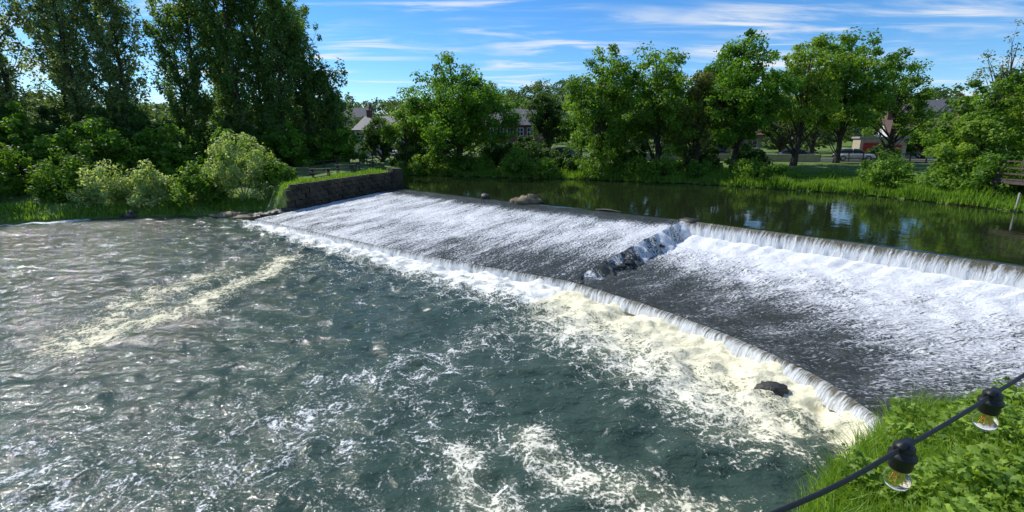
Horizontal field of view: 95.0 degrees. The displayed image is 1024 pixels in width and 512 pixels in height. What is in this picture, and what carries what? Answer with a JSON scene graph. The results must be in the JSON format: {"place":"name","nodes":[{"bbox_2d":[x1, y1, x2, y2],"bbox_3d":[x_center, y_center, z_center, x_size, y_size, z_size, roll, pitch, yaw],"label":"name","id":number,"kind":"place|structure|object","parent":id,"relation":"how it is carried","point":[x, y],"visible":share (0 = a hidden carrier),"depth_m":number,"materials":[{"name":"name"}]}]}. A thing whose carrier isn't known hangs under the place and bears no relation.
{"place":"outdoors","nodes":[
{"label":"outdoors","id":0,"kind":"place"},
{"bbox_2d":[0,215,869,511],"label":"river water","id":1,"kind":"structure","parent":0,"point":[186,363],"depth_m":11.47,"materials":[{"name":"liquid"}]},
{"bbox_2d":[754,381,788,396],"bbox_3d":[6.360,3.274,11.462,0.738,0.368,0.644,11,18,38],"label":"boulder","id":2,"kind":"object","parent":1,"relation":"in","point":[779,389],"visible":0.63,"depth_m":11.34,"materials":[{"name":"stone"}]},
{"bbox_2d":[0,93,1023,511],"bbox_3d":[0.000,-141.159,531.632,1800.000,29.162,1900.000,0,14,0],"label":"ground","id":3,"kind":"structure","parent":0,"point":[284,199],"depth_m":40.45,"materials":[{"name":"green plant"}]},
{"bbox_2d":[0,13,27,104],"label":"poplar tree","id":4,"kind":"object","parent":3,"relation":"on","point":[9,49],"visible":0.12,"depth_m":53.15,"materials":[{"name":"green plant"}]},
{"bbox_2d":[0,0,38,124],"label":"poplar tree","id":5,"kind":"object","parent":3,"relation":"on","point":[6,90],"visible":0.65,"depth_m":50.47,"materials":[{"name":"green plant"}]},
{"bbox_2d":[0,142,41,198],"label":"riverside bush","id":6,"kind":"object","parent":3,"relation":"on","point":[17,186],"visible":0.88,"depth_m":37.25,"materials":[{"name":"green plant"}]},
{"bbox_2d":[0,104,53,154],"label":"woodland undergrowth","id":7,"kind":"object","parent":3,"relation":"on","point":[5,111],"visible":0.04,"depth_m":48.67,"materials":[{"name":"green plant"}]},
{"bbox_2d":[0,100,61,184],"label":"woodland undergrowth","id":8,"kind":"object","parent":3,"relation":"on","point":[13,131],"visible":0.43,"depth_m":40.71,"materials":[{"name":"green plant"}]},
{"bbox_2d":[0,0,88,124],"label":"poplar tree","id":9,"kind":"object","parent":3,"relation":"on","point":[27,28],"visible":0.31,"depth_m":51.62,"materials":[{"name":"green plant"}]},
{"bbox_2d":[10,0,106,121],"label":"poplar tree","id":10,"kind":"object","parent":3,"relation":"on","point":[74,86],"visible":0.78,"depth_m":50.48,"materials":[{"name":"green plant"}]},
{"bbox_2d":[19,0,99,121],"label":"poplar tree","id":11,"kind":"object","parent":3,"relation":"on","point":[79,55],"visible":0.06,"depth_m":56.22,"materials":[{"name":"green plant"}]},
{"bbox_2d":[24,146,96,202],"bbox_3d":[-36.205,-6.628,38.176,5.698,4.643,6.148,0,14,0],"label":"riverside bush","id":12,"kind":"object","parent":3,"relation":"on","point":[49,182],"visible":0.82,"depth_m":36.75,"materials":[{"name":"green plant"}]},
{"bbox_2d":[18,100,131,158],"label":"woodland undergrowth","id":13,"kind":"object","parent":3,"relation":"on","point":[56,121],"visible":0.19,"depth_m":47.81,"materials":[{"name":"green plant"}]},
{"bbox_2d":[25,113,143,186],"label":"woodland undergrowth","id":14,"kind":"object","parent":3,"relation":"on","point":[91,143],"visible":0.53,"depth_m":41.02,"materials":[{"name":"green plant"}]},
{"bbox_2d":[64,159,136,208],"bbox_3d":[-32.570,-5.811,37.540,4.290,3.946,4.596,0,14,0],"label":"bush","id":15,"kind":"object","parent":3,"relation":"on","point":[106,188],"visible":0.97,"depth_m":36.65,"materials":[{"name":"green plant"}]},
{"bbox_2d":[66,0,139,124],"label":"poplar tree","id":16,"kind":"object","parent":3,"relation":"on","point":[87,3],"visible":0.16,"depth_m":54.85,"materials":[{"name":"green plant"}]},
{"bbox_2d":[76,0,153,152],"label":"poplar tree","id":17,"kind":"object","parent":3,"relation":"on","point":[117,15],"visible":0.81,"depth_m":52.79,"materials":[{"name":"green plant"}]},
{"bbox_2d":[54,100,181,169],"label":"woodland undergrowth","id":18,"kind":"object","parent":3,"relation":"on","point":[131,127],"visible":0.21,"depth_m":47.66,"materials":[{"name":"green plant"}]},
{"bbox_2d":[119,158,175,206],"bbox_3d":[-29.359,-5.869,37.500,3.628,3.762,3.437,0,14,0],"label":"bush","id":19,"kind":"object","parent":3,"relation":"on","point":[143,193],"visible":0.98,"depth_m":37.28,"materials":[{"name":"green plant"}]},
{"bbox_2d":[122,123,206,180],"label":"woodland undergrowth","id":20,"kind":"object","parent":3,"relation":"on","point":[171,155],"visible":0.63,"depth_m":43.48,"materials":[{"name":"green plant"}]},
{"bbox_2d":[130,0,206,147],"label":"poplar tree","id":21,"kind":"object","parent":3,"relation":"on","point":[177,112],"visible":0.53,"depth_m":54.90,"materials":[{"name":"green plant"}]},
{"bbox_2d":[150,0,221,146],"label":"poplar tree","id":22,"kind":"object","parent":3,"relation":"on","point":[202,110],"visible":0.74,"depth_m":53.85,"materials":[{"name":"green plant"}]},
{"bbox_2d":[159,160,233,208],"bbox_3d":[-25.985,-5.949,38.441,4.907,3.750,5.084,11,18,37],"label":"riverside bush","id":23,"kind":"object","parent":3,"relation":"on","point":[194,183],"visible":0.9,"depth_m":38.04,"materials":[{"name":"green plant"}]},
{"bbox_2d":[178,113,261,161],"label":"woodland undergrowth","id":24,"kind":"object","parent":3,"relation":"on","point":[212,125],"visible":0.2,"depth_m":49.67,"materials":[{"name":"green plant"}]},
{"bbox_2d":[192,0,247,123],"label":"poplar tree","id":25,"kind":"object","parent":3,"relation":"on","point":[219,115],"visible":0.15,"depth_m":57.11,"materials":[{"name":"green plant"}]},
{"bbox_2d":[193,6,250,123],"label":"poplar tree","id":26,"kind":"object","parent":3,"relation":"on","point":[206,90],"visible":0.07,"depth_m":61.19,"materials":[{"name":"green plant"}]},
{"bbox_2d":[183,127,264,178],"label":"woodland undergrowth","id":27,"kind":"object","parent":3,"relation":"on","point":[200,158],"visible":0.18,"depth_m":45.20,"materials":[{"name":"green plant"}]},
{"bbox_2d":[190,0,259,133],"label":"poplar tree","id":28,"kind":"object","parent":3,"relation":"on","point":[232,52],"visible":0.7,"depth_m":53.72,"materials":[{"name":"green plant"}]},
{"bbox_2d":[209,211,253,217],"bbox_3d":[-21.912,-3.206,37.320,4.044,0.718,2.148,0,14,0],"label":"boulder","id":29,"kind":"object","parent":3,"relation":"on","point":[225,214],"visible":0.56,"depth_m":36.84,"materials":[{"name":"stone"}]},
{"bbox_2d":[200,129,275,200],"bbox_3d":[-22.425,-7.540,39.426,6.536,6.145,5.807,0,14,0],"label":"pale willow bush","id":30,"kind":"object","parent":3,"relation":"on","point":[241,166],"visible":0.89,"depth_m":38.24,"materials":[{"name":"green plant"}]},
{"bbox_2d":[222,0,284,156],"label":"poplar tree","id":31,"kind":"object","parent":3,"relation":"on","point":[251,11],"visible":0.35,"depth_m":55.25,"materials":[{"name":"green plant"}]},
{"bbox_2d":[233,0,274,145],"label":"poplar tree","id":32,"kind":"object","parent":3,"relation":"on","point":[255,110],"visible":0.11,"depth_m":60.73,"materials":[{"name":"green plant"}]},
{"bbox_2d":[246,158,298,183],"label":"riverside bush","id":33,"kind":"object","parent":3,"relation":"on","point":[274,171],"visible":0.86,"depth_m":39.11,"materials":[{"name":"green plant"}]},
{"bbox_2d":[249,0,309,155],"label":"poplar tree","id":34,"kind":"object","parent":3,"relation":"on","point":[281,99],"visible":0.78,"depth_m":53.65,"materials":[{"name":"green plant"}]},
{"bbox_2d":[250,121,318,166],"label":"woodland undergrowth","id":35,"kind":"object","parent":3,"relation":"on","point":[282,141],"visible":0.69,"depth_m":51.99,"materials":[{"name":"green plant"}]},
{"bbox_2d":[271,0,321,145],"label":"poplar tree","id":36,"kind":"object","parent":3,"relation":"on","point":[304,10],"visible":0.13,"depth_m":61.29,"materials":[{"name":"green plant"}]},
{"bbox_2d":[266,7,328,158],"bbox_3d":[-25.443,-20.046,56.521,6.250,18.042,6.064,-3,14,-10],"label":"poplar tree","id":37,"kind":"object","parent":3,"relation":"on","point":[303,98],"visible":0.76,"depth_m":55.79,"materials":[{"name":"green plant"}]},
{"bbox_2d":[298,55,349,159],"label":"poplar tree","id":38,"kind":"object","parent":3,"relation":"on","point":[330,97],"visible":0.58,"depth_m":57.92,"materials":[{"name":"green plant"}]},
{"bbox_2d":[314,101,354,141],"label":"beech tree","id":39,"kind":"object","parent":3,"relation":"on","point":[350,110],"visible":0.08,"depth_m":71.66,"materials":[{"name":"green plant"}]},
{"bbox_2d":[304,127,368,164],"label":"woodland undergrowth","id":40,"kind":"object","parent":3,"relation":"on","point":[340,145],"visible":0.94,"depth_m":57.10,"materials":[{"name":"green plant"}]},
{"bbox_2d":[284,168,402,207],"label":"stone wall","id":41,"kind":"structure","parent":3,"relation":"on","point":[317,193],"depth_m":37.84,"materials":[{"name":"stone"}]},
{"bbox_2d":[309,155,383,170],"bbox_3d":[-16.498,-9.356,49.366,1.607,2.255,10.288,7,16,27],"label":"wooden fence","id":42,"kind":"object","parent":3,"relation":"on","point":[366,161],"visible":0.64,"depth_m":47.34,"materials":[{"name":"brown wood"}]},
{"bbox_2d":[357,116,394,161],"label":"hawthorn tree","id":43,"kind":"object","parent":3,"relation":"on","point":[372,140],"visible":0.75,"depth_m":62.99,"materials":[{"name":"green plant"}]},
{"bbox_2d":[354,128,403,154],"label":"walls","id":44,"kind":"structure","parent":3,"relation":"on","point":[380,151],"depth_m":76.32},
{"bbox_2d":[351,116,396,130],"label":"roof","id":45,"kind":"structure","parent":44,"relation":"on","point":[365,120],"depth_m":77.30,"materials":[{"name":"stone"}]},
{"bbox_2d":[372,104,431,164],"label":"sycamore tree","id":46,"kind":"object","parent":3,"relation":"on","point":[406,134],"visible":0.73,"depth_m":57.15,"materials":[{"name":"green plant"}]},
{"bbox_2d":[388,140,435,168],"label":"dark hedge","id":47,"kind":"object","parent":3,"relation":"on","point":[417,147],"visible":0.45,"depth_m":57.45,"materials":[{"name":"green plant"}]},
{"bbox_2d":[402,147,470,174],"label":"waterside shrub","id":48,"kind":"object","parent":3,"relation":"on","point":[441,160],"visible":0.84,"depth_m":53.62,"materials":[{"name":"green plant"}]},
{"bbox_2d":[396,51,525,165],"bbox_3d":[-6.009,-16.638,54.566,15.273,13.564,14.958,0,14,0],"label":"sycamore tree","id":49,"kind":"object","parent":3,"relation":"on","point":[467,110],"visible":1,"depth_m":52.82,"materials":[{"name":"green plant"}]},
{"bbox_2d":[452,151,496,171],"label":"waterside shrub","id":50,"kind":"object","parent":3,"relation":"on","point":[474,162],"visible":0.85,"depth_m":54.04,"materials":[{"name":"green plant"}]},
{"bbox_2d":[12,74,990,152],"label":"distant woodland","id":51,"kind":"object","parent":3,"relation":"on","point":[36,101],"visible":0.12,"depth_m":141.75,"materials":[{"name":"green plant"}]},
{"bbox_2d":[479,142,529,165],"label":"dark hedge","id":52,"kind":"object","parent":3,"relation":"on","point":[495,152],"visible":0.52,"depth_m":57.99,"materials":[{"name":"green plant"}]},
{"bbox_2d":[0,163,1023,222],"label":"bank grass","id":53,"kind":"structure","parent":3,"relation":"on","point":[967,196],"depth_m":37.88,"materials":[{"name":"plant"}]},
{"bbox_2d":[486,126,542,149],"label":"walls","id":54,"kind":"structure","parent":3,"relation":"on","point":[513,140],"depth_m":73.57,"materials":[{"name":"beige brick"}]},
{"bbox_2d":[485,109,536,125],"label":"roof","id":55,"kind":"structure","parent":54,"relation":"on","point":[521,112],"depth_m":74.97,"materials":[{"name":"stone"}]},
{"bbox_2d":[497,146,535,175],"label":"waterside shrub","id":56,"kind":"object","parent":3,"relation":"on","point":[513,161],"visible":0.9,"depth_m":50.87,"materials":[{"name":"green plant"}]},
{"bbox_2d":[510,135,552,161],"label":"dark hedge","id":57,"kind":"object","parent":3,"relation":"on","point":[535,152],"visible":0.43,"depth_m":60.66,"materials":[{"name":"green plant"}]},
{"bbox_2d":[528,155,559,178],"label":"waterside shrub","id":58,"kind":"object","parent":3,"relation":"on","point":[546,165],"visible":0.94,"depth_m":49.91,"materials":[{"name":"green plant"}]},
{"bbox_2d":[523,91,574,158],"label":"holly tree","id":59,"kind":"object","parent":3,"relation":"on","point":[545,118],"visible":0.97,"depth_m":62.72,"materials":[{"name":"green plant"}]},
{"bbox_2d":[548,148,584,171],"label":"dark hedge","id":60,"kind":"object","parent":3,"relation":"on","point":[566,160],"visible":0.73,"depth_m":51.55,"materials":[{"name":"green plant"}]},
{"bbox_2d":[554,109,601,156],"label":"beech tree","id":61,"kind":"object","parent":3,"relation":"on","point":[559,138],"visible":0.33,"depth_m":67.33,"materials":[{"name":"green plant"}]},
{"bbox_2d":[574,130,623,178],"bbox_3d":[8.670,-10.393,48.288,5.324,5.231,5.114,-13,19,-41],"label":"waterside shrub","id":62,"kind":"object","parent":3,"relation":"on","point":[607,166],"visible":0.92,"depth_m":47.50,"materials":[{"name":"green plant"}]},
{"bbox_2d":[562,43,655,171],"bbox_3d":[9.726,-14.682,47.815,9.543,13.294,10.300,0,14,0],"label":"alder tree","id":63,"kind":"object","parent":3,"relation":"on","point":[605,111],"visible":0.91,"depth_m":46.67,"materials":[{"name":"green plant"}]},
{"bbox_2d":[612,142,651,167],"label":"dark hedge","id":64,"kind":"object","parent":3,"relation":"on","point":[628,155],"visible":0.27,"depth_m":50.52,"materials":[{"name":"green plant"}]},
{"bbox_2d":[251,189,1023,430],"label":"weir","id":65,"kind":"object","parent":3,"relation":"on","point":[852,328],"visible":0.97,"depth_m":17.83,"materials":[{"name":"liquid"}]},
{"bbox_2d":[514,194,542,203],"bbox_3d":[1.083,-3.610,31.159,2.008,1.052,1.023,0,14,0],"label":"boulder","id":66,"kind":"object","parent":65,"relation":"on","point":[526,199],"visible":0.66,"depth_m":30.82,"materials":[{"name":"stone"}]},
{"bbox_2d":[619,41,706,164],"bbox_3d":[15.156,-14.699,47.697,8.946,13.138,9.440,-8,16,-30],"label":"alder tree","id":67,"kind":"object","parent":3,"relation":"on","point":[663,92],"visible":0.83,"depth_m":46.33,"materials":[{"name":"green plant"}]},
{"bbox_2d":[647,153,678,177],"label":"waterside shrub","id":68,"kind":"object","parent":3,"relation":"on","point":[666,166],"visible":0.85,"depth_m":46.15,"materials":[{"name":"green plant"}]},
{"bbox_2d":[675,141,722,172],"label":"dark hedge","id":69,"kind":"object","parent":3,"relation":"on","point":[709,153],"visible":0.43,"depth_m":50.05,"materials":[{"name":"green plant"}]},
{"bbox_2d":[665,70,733,166],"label":"hawthorn tree","id":70,"kind":"object","parent":3,"relation":"on","point":[703,81],"visible":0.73,"depth_m":46.36,"materials":[{"name":"green plant"}]},
{"bbox_2d":[684,158,723,178],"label":"waterside shrub","id":71,"kind":"object","parent":3,"relation":"on","point":[700,169],"visible":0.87,"depth_m":44.53,"materials":[{"name":"green plant"}]},
{"bbox_2d":[645,153,820,161],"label":"garden wall","id":72,"kind":"structure","parent":3,"relation":"on","point":[788,157],"depth_m":55.95,"materials":[{"name":"stone"}]},
{"bbox_2d":[702,130,764,152],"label":"stone cottage","id":73,"kind":"structure","parent":3,"relation":"on","point":[756,143],"depth_m":69.53,"materials":[{"name":"stone"}]},
{"bbox_2d":[685,28,806,168],"bbox_3d":[23.111,-15.322,47.714,10.816,13.971,11.602,0,14,0],"label":"sycamore tree","id":74,"kind":"object","parent":3,"relation":"on","point":[750,115],"visible":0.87,"depth_m":45.18,"materials":[{"name":"green plant"}]},
{"bbox_2d":[727,154,768,179],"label":"waterside shrub","id":75,"kind":"object","parent":3,"relation":"on","point":[751,167],"visible":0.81,"depth_m":41.90,"materials":[{"name":"green plant"}]},
{"bbox_2d":[723,146,774,165],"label":"dark hedge","id":76,"kind":"object","parent":3,"relation":"on","point":[754,153],"visible":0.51,"depth_m":50.74,"materials":[{"name":"green plant"}]},
{"bbox_2d":[754,163,790,180],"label":"waterside shrub","id":77,"kind":"object","parent":3,"relation":"on","point":[767,171],"visible":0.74,"depth_m":40.56,"materials":[{"name":"green plant"}]},
{"bbox_2d":[760,90,812,151],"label":"beech tree","id":78,"kind":"object","parent":3,"relation":"on","point":[769,131],"visible":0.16,"depth_m":66.89,"materials":[{"name":"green plant"}]},
{"bbox_2d":[778,89,840,153],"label":"beech tree","id":79,"kind":"object","parent":3,"relation":"on","point":[812,147],"visible":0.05,"depth_m":74.44,"materials":[{"name":"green plant"}]},
{"bbox_2d":[758,32,887,165],"bbox_3d":[30.093,-16.074,49.415,11.386,13.674,9.423,0,14,0],"label":"ash tree","id":80,"kind":"object","parent":3,"relation":"on","point":[817,73],"visible":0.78,"depth_m":47.08,"materials":[{"name":"green plant"}]},
{"bbox_2d":[782,26,921,162],"bbox_3d":[35.718,-17.214,51.894,11.332,14.420,10.415,-5,15,-20],"label":"sycamore tree","id":81,"kind":"object","parent":3,"relation":"on","point":[865,94],"visible":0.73,"depth_m":49.23,"materials":[{"name":"green plant"}]},
{"bbox_2d":[820,153,926,162],"bbox_3d":[44.597,-11.085,53.381,16.479,1.150,0.621,6,15,23],"label":"wooden fence","id":82,"kind":"object","parent":3,"relation":"on","point":[910,158],"visible":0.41,"depth_m":54.78,"materials":[{"name":"brown wood"}]},
{"bbox_2d":[852,138,907,159],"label":"walls","id":83,"kind":"structure","parent":3,"relation":"on","point":[858,142],"depth_m":61.92,"materials":[{"name":"paint"}]},
{"bbox_2d":[860,140,901,160],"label":"dark hedge","id":84,"kind":"object","parent":3,"relation":"on","point":[874,149],"visible":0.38,"depth_m":57.68,"materials":[{"name":"green plant"}]},
{"bbox_2d":[856,149,919,188],"bbox_3d":[28.519,-6.582,35.712,4.055,3.303,4.234,-13,19,-41],"label":"waterside shrub","id":85,"kind":"object","parent":3,"relation":"on","point":[887,171],"visible":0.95,"depth_m":35.05,"materials":[{"name":"green plant"}]},
{"bbox_2d":[777,381,1023,511],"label":"riverbank grass","id":86,"kind":"structure","parent":3,"relation":"on","point":[871,442],"depth_m":7.40,"materials":[{"name":"plant"}]},
{"bbox_2d":[861,56,953,157],"bbox_3d":[44.017,-16.611,53.915,8.228,12.292,9.973,0,14,0],"label":"ash tree","id":87,"kind":"object","parent":3,"relation":"on","point":[901,118],"visible":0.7,"depth_m":52.19,"materials":[{"name":"green plant"}]},
{"bbox_2d":[876,126,939,158],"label":"walls","id":88,"kind":"structure","parent":3,"relation":"on","point":[884,134],"depth_m":64.28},
{"bbox_2d":[874,118,958,133],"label":"roof","id":89,"kind":"structure","parent":88,"relation":"on","point":[888,124],"depth_m":65.39,"materials":[{"name":"tile"}]},
{"bbox_2d":[895,115,950,158],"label":"hawthorn tree","id":90,"kind":"object","parent":3,"relation":"on","point":[914,143],"visible":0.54,"depth_m":60.86,"materials":[{"name":"green plant"}]},
{"bbox_2d":[833,376,1023,511],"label":"ivy plant","id":91,"kind":"object","parent":3,"relation":"on","point":[993,474],"visible":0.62,"depth_m":6.89,"materials":[{"name":"green plant"}]},
{"bbox_2d":[914,156,997,191],"bbox_3d":[31.067,-5.533,32.644,4.470,2.965,3.899,0,14,0],"label":"waterside shrub","id":92,"kind":"object","parent":3,"relation":"on","point":[950,174],"visible":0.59,"depth_m":32.18,"materials":[{"name":"green plant"}]},
{"bbox_2d":[922,118,1013,177],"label":"willow tree","id":93,"kind":"object","parent":3,"relation":"on","point":[986,129],"visible":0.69,"depth_m":32.25,"materials":[{"name":"green plant"}]},
{"bbox_2d":[918,71,1023,163],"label":"willow tree","id":94,"kind":"object","parent":3,"relation":"on","point":[970,113],"visible":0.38,"depth_m":34.65,"materials":[{"name":"green plant"}]},
{"bbox_2d":[956,149,1023,197],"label":"waterside shrub","id":95,"kind":"object","parent":3,"relation":"on","point":[983,173],"visible":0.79,"depth_m":29.86,"materials":[{"name":"green plant"}]},
{"bbox_2d":[965,19,1023,118],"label":"bare ash tree","id":96,"kind":"object","parent":3,"relation":"on","point":[1001,68],"visible":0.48,"depth_m":38.57,"materials":[{"name":"green plant"}]},
{"bbox_2d":[967,131,1023,177],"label":"waterside shrub","id":97,"kind":"object","parent":3,"relation":"on","point":[1018,155],"visible":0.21,"depth_m":31.90,"materials":[{"name":"green plant"}]},
{"bbox_2d":[987,63,1023,149],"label":"yew tree","id":98,"kind":"object","parent":3,"relation":"on","point":[1016,70],"visible":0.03,"depth_m":41.15,"materials":[{"name":"green plant"}]},
{"bbox_2d":[991,160,1023,194],"bbox_3d":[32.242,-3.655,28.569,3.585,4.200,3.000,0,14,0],"label":"bench","id":99,"kind":"object","parent":3,"relation":"on","point":[1016,181],"visible":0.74,"depth_m":29.09,"materials":[{"name":"brown wood"}]},
{"bbox_2d":[992,82,1023,153],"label":"willow tree","id":100,"kind":"object","parent":3,"relation":"on","point":[1016,116],"visible":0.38,"depth_m":34.66,"materials":[{"name":"green plant"}]},
{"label":"walls","id":101,"kind":"object","parent":3,"relation":"on","visible":0},
{"bbox_2d":[902,99,958,112],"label":"roof","id":102,"kind":"structure","parent":101,"relation":"on","point":[940,104],"depth_m":105.10,"materials":[{"name":"tile"}]},
{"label":"walls","id":103,"kind":"object","parent":3,"relation":"on","visible":0},
{"bbox_2d":[345,108,373,117],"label":"roof","id":104,"kind":"structure","parent":103,"relation":"on","point":[359,112],"depth_m":132.42,"materials":[{"name":"stone"}]},
{"bbox_2d":[0,0,1023,113],"label":"sky","id":105,"kind":"structure","parent":0,"point":[514,44],"materials":[{"name":"blue"}]},
{"bbox_2d":[367,155,933,162],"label":"road","id":106,"kind":"structure","parent":0,"point":[820,160],"depth_m":58.18,"materials":[{"name":"asphalt"}]},
{"bbox_2d":[832,148,875,160],"bbox_3d":[41.800,-12.401,57.304,4.200,1.475,1.800,5,15,19],"label":"parked car","id":107,"kind":"object","parent":106,"relation":"on","point":[854,156],"visible":0.63,"depth_m":56.63,"materials":[{"name":"paint"}]},
{"bbox_2d":[398,175,1023,266],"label":"pond water","id":108,"kind":"structure","parent":0,"point":[976,233],"depth_m":27.86,"materials":[{"name":"green liquid"}]},
{"bbox_2d":[769,373,1023,511],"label":"festoon lights","id":109,"kind":"object","parent":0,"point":[901,456],"visible":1,"depth_m":0.94,"materials":[{"name":"plastic"}]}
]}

